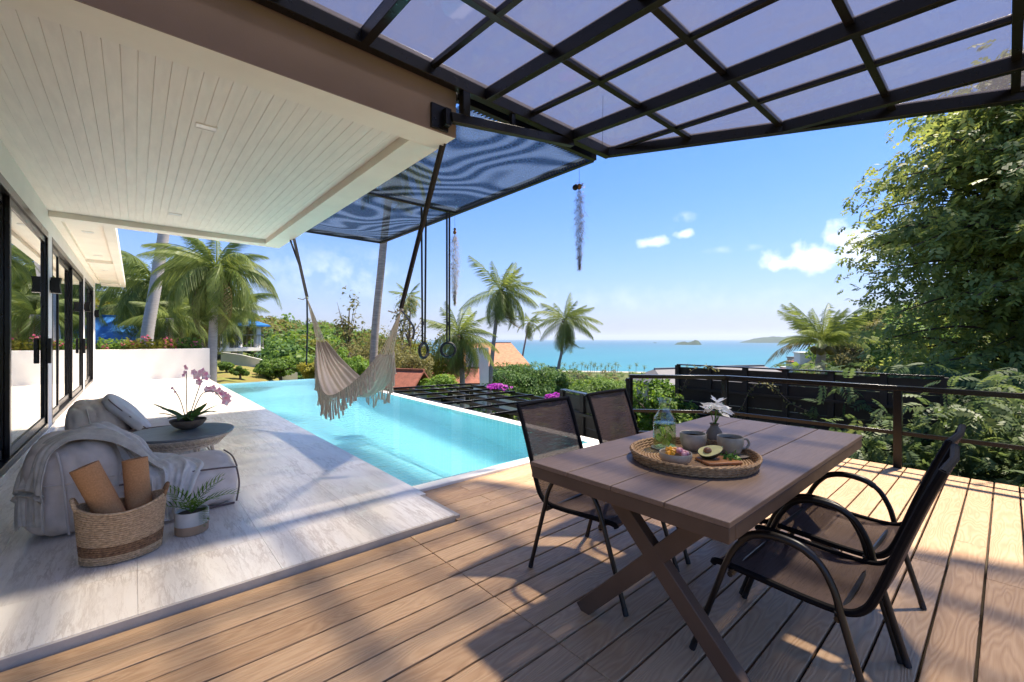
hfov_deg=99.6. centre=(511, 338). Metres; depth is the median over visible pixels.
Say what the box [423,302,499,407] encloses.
palm tree
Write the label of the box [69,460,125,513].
cork mat
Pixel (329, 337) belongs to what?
hillside wood
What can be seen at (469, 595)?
wooden deck
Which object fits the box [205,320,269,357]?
pavilion
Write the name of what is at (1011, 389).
pinnate shrub
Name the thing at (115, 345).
flowering shrub
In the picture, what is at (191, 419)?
potted orchid
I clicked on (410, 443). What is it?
pool water
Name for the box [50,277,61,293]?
wall light
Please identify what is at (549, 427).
dining chair
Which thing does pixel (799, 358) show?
town house
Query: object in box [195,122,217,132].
ceiling light
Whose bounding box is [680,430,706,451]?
tea bowl
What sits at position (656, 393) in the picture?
shrub
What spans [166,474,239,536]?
potted plant
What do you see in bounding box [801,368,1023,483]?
pinnate shrub
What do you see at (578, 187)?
hanging air plant
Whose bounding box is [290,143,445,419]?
hammock
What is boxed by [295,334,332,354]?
flowering tree
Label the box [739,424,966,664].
dining chair
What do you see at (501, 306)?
palm tree
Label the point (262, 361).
garden shrub
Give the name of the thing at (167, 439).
coffee table
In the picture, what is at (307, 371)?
shrub
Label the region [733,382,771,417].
creeper
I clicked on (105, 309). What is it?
palm tree
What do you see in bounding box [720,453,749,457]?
saucer
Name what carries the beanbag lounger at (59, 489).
on the terrace floor
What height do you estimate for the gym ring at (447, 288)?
2.339 m
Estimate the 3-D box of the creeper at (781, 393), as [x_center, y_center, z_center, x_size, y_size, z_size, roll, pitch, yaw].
[4.410,0.903,6.899,0.160,0.556,0.675,0,0,-41]
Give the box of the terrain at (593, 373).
[217,333,999,418]
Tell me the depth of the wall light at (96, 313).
12.87 m
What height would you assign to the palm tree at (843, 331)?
8.865 m
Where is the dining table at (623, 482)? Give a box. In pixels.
[531,415,861,681]
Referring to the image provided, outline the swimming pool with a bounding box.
[220,379,598,491]
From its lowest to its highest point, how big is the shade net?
0.115 m
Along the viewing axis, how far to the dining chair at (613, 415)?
3.32 m
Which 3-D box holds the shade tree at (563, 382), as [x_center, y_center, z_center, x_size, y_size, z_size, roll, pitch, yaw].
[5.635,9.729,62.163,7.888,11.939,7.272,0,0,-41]
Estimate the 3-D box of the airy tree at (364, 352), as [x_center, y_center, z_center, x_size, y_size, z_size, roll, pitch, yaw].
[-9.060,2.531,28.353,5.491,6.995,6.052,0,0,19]
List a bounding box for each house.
[0,0,455,486]
[95,315,176,349]
[464,342,530,410]
[625,367,685,428]
[694,365,795,423]
[786,361,802,372]
[792,352,810,363]
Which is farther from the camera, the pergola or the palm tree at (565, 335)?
the palm tree at (565, 335)
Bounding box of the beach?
[562,371,644,372]
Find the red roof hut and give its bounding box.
[441,348,488,406]
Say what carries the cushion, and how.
on the beanbag lounger at (82, 412)
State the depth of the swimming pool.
5.45 m
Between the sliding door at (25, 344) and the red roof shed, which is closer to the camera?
the sliding door at (25, 344)
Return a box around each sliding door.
[0,173,51,477]
[52,237,85,423]
[85,278,92,389]
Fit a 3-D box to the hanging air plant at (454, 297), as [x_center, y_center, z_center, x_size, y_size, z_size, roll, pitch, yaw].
[-0.910,-1.272,6.910,0.282,1.537,0.292,0,0,23]
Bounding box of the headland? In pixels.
[740,334,815,342]
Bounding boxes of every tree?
[95,250,187,340]
[95,287,145,324]
[95,297,118,314]
[118,296,207,344]
[134,236,281,381]
[140,233,168,343]
[159,295,260,356]
[205,288,273,353]
[243,337,270,356]
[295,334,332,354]
[331,325,413,367]
[332,285,366,356]
[369,242,386,364]
[388,282,423,361]
[388,292,425,367]
[397,350,434,377]
[411,330,467,401]
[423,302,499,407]
[459,255,545,412]
[516,314,544,355]
[532,293,602,384]
[539,365,577,396]
[566,377,634,400]
[765,301,888,373]
[825,320,886,374]
[834,39,1023,410]
[864,323,930,371]
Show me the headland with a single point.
(772, 339)
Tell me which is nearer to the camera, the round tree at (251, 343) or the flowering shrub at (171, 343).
the flowering shrub at (171, 343)
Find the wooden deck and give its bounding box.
[0,458,1023,681]
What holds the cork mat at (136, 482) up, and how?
in the jute basket
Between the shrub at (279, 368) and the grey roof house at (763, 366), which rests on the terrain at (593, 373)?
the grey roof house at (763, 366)
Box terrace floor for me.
[0,377,459,672]
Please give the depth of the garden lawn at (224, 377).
18.00 m
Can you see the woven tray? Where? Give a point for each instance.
(644, 452)
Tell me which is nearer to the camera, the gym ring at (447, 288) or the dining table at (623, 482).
the dining table at (623, 482)
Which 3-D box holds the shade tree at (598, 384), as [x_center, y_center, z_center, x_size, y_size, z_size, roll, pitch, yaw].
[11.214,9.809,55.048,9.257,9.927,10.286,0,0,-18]
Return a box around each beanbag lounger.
[15,429,239,535]
[65,398,175,432]
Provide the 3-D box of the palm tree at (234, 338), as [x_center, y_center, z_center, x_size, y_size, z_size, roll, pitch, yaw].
[-19.776,-0.558,30.461,5.248,6.282,5.569,0,0,-41]
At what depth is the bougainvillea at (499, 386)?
13.36 m
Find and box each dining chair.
[516,396,679,616]
[586,388,690,563]
[689,443,960,681]
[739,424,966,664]
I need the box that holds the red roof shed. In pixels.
[386,368,429,397]
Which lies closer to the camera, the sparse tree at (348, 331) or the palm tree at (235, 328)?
the palm tree at (235, 328)
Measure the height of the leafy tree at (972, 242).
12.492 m
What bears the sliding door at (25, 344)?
in the house at (106, 106)
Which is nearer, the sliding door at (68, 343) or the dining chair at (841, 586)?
the dining chair at (841, 586)
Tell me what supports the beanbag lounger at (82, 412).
on the terrace floor
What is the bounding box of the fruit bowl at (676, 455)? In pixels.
[659,446,691,464]
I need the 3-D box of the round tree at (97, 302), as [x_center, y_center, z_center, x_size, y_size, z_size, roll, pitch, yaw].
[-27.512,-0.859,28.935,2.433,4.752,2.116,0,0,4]
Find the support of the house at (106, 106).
on the terrain at (593, 373)
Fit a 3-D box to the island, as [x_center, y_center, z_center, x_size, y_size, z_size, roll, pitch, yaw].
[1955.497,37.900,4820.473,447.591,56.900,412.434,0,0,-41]
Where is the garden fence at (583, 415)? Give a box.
[559,389,597,439]
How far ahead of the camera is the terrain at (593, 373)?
564.44 m
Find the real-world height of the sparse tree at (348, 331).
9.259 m
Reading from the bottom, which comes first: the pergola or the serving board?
the serving board
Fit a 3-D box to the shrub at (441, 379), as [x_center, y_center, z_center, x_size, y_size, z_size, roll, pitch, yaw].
[-3.998,4.327,23.770,2.222,4.893,2.124,0,0,-41]
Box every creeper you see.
[678,364,719,390]
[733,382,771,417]
[766,382,812,413]
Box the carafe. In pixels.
[651,399,677,449]
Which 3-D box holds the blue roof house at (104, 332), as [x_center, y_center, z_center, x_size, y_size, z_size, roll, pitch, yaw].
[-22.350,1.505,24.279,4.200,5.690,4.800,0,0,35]
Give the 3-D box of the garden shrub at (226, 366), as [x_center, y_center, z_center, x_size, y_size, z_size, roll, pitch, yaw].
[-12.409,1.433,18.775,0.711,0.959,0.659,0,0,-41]
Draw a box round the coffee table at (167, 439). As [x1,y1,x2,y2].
[132,423,233,452]
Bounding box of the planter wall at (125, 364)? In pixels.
[95,348,209,381]
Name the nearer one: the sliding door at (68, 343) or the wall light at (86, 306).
the sliding door at (68, 343)
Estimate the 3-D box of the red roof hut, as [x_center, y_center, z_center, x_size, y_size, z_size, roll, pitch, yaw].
[-4.255,4.650,36.453,4.684,7.700,5.016,0,0,-6]
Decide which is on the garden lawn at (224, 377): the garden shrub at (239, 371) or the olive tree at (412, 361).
the garden shrub at (239, 371)
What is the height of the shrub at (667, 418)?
4.608 m
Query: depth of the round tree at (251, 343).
37.35 m
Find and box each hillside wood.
[218,301,976,419]
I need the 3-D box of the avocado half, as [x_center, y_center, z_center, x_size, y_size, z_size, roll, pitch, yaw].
[0.933,0.535,2.036,0.113,0.061,0.078,0,0,-1]
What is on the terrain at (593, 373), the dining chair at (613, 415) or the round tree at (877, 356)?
the round tree at (877, 356)
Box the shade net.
[306,92,596,243]
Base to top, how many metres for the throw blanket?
0.702 m
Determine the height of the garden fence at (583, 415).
2.023 m
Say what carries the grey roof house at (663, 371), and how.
on the terrain at (593, 373)
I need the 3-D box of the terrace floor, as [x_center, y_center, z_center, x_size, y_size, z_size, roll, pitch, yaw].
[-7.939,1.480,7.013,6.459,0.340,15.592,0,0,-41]
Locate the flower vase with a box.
[700,395,733,439]
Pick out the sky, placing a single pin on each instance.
(705, 242)
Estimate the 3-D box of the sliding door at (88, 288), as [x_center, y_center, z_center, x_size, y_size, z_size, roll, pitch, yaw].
[-11.264,-0.122,11.452,0.124,2.715,2.830,0,0,-41]
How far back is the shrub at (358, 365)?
20.94 m
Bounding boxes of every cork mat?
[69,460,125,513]
[121,456,151,510]
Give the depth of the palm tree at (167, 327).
20.97 m
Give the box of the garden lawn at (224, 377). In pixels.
[216,365,278,383]
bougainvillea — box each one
[487,383,515,415]
[544,392,558,398]
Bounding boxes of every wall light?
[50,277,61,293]
[84,302,90,311]
[94,310,99,316]
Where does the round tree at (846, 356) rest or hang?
on the terrain at (593, 373)
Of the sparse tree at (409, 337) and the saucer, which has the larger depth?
the sparse tree at (409, 337)
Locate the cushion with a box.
[101,394,150,430]
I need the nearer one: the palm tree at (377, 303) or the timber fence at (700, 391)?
the timber fence at (700, 391)
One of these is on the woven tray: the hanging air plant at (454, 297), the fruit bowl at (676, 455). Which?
the fruit bowl at (676, 455)
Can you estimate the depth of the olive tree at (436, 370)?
31.68 m
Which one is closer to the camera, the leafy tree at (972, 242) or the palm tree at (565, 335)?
the leafy tree at (972, 242)
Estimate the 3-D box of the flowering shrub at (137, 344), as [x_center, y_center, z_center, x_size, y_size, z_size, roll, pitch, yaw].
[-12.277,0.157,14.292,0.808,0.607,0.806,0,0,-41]
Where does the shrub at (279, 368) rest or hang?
on the garden lawn at (224, 377)
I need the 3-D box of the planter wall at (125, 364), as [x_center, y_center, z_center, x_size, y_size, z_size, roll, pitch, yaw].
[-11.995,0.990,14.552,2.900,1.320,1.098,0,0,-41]
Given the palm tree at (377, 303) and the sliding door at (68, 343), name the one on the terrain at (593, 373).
the palm tree at (377, 303)
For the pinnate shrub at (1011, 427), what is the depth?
4.95 m
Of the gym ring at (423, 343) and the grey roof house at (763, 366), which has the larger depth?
the grey roof house at (763, 366)
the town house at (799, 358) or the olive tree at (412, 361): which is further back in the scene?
the town house at (799, 358)
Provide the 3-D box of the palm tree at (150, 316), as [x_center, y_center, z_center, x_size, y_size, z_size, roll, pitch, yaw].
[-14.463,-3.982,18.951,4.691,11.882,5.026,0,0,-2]
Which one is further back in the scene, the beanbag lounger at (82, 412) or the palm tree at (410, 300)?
the palm tree at (410, 300)
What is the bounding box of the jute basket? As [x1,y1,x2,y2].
[69,481,169,566]
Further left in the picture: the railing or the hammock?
the hammock
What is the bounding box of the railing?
[626,374,1023,468]
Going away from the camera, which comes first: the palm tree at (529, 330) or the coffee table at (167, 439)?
the coffee table at (167, 439)
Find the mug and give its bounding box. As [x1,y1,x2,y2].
[717,434,749,454]
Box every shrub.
[96,337,127,349]
[125,335,155,348]
[153,337,180,348]
[176,337,202,348]
[217,361,234,371]
[228,365,249,378]
[252,357,298,380]
[254,359,267,366]
[296,361,314,378]
[337,347,368,375]
[418,373,458,401]
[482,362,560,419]
[625,372,674,430]
[654,394,699,428]
[758,360,1023,469]
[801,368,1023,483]
[846,370,1023,486]
[985,387,1023,474]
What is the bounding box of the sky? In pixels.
[97,0,1023,339]
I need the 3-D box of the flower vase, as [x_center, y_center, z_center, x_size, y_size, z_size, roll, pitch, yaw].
[1.114,0.441,2.354,0.174,0.267,0.196,0,0,28]
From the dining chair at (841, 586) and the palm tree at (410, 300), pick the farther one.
the palm tree at (410, 300)
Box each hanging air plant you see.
[447,228,462,305]
[568,181,587,270]
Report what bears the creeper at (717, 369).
attached to the timber fence at (700, 391)
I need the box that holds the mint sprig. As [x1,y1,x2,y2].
[720,449,741,460]
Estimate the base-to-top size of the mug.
0.084 m
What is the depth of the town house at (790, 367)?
223.33 m
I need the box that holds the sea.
[413,340,817,371]
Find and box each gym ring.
[418,207,428,358]
[440,212,456,357]
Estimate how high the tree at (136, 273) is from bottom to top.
6.788 m
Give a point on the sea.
(648, 354)
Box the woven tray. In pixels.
[629,436,762,478]
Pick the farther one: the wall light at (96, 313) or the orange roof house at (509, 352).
the orange roof house at (509, 352)
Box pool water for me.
[222,380,528,485]
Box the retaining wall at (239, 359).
[221,352,297,379]
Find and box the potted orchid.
[152,365,231,429]
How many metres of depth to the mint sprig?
2.02 m
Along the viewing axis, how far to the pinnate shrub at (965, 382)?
6.43 m
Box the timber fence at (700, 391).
[675,364,948,461]
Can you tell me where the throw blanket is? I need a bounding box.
[10,421,203,533]
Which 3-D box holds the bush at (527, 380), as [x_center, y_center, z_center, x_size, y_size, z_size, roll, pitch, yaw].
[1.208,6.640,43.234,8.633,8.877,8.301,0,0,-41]
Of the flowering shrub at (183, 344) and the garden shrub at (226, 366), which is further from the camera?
the garden shrub at (226, 366)
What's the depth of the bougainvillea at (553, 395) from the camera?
10.59 m
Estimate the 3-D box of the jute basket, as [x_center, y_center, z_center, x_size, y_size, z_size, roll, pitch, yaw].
[-2.372,1.111,2.635,0.455,0.391,0.318,0,0,-41]
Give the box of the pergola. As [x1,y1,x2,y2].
[251,0,1023,158]
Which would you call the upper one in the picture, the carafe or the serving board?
the carafe
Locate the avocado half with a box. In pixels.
[697,445,722,458]
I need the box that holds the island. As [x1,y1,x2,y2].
[674,340,701,344]
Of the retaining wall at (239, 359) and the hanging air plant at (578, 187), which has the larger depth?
the retaining wall at (239, 359)
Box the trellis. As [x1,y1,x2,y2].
[384,383,639,429]
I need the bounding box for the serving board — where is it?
[695,456,742,465]
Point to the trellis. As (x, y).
(471, 402)

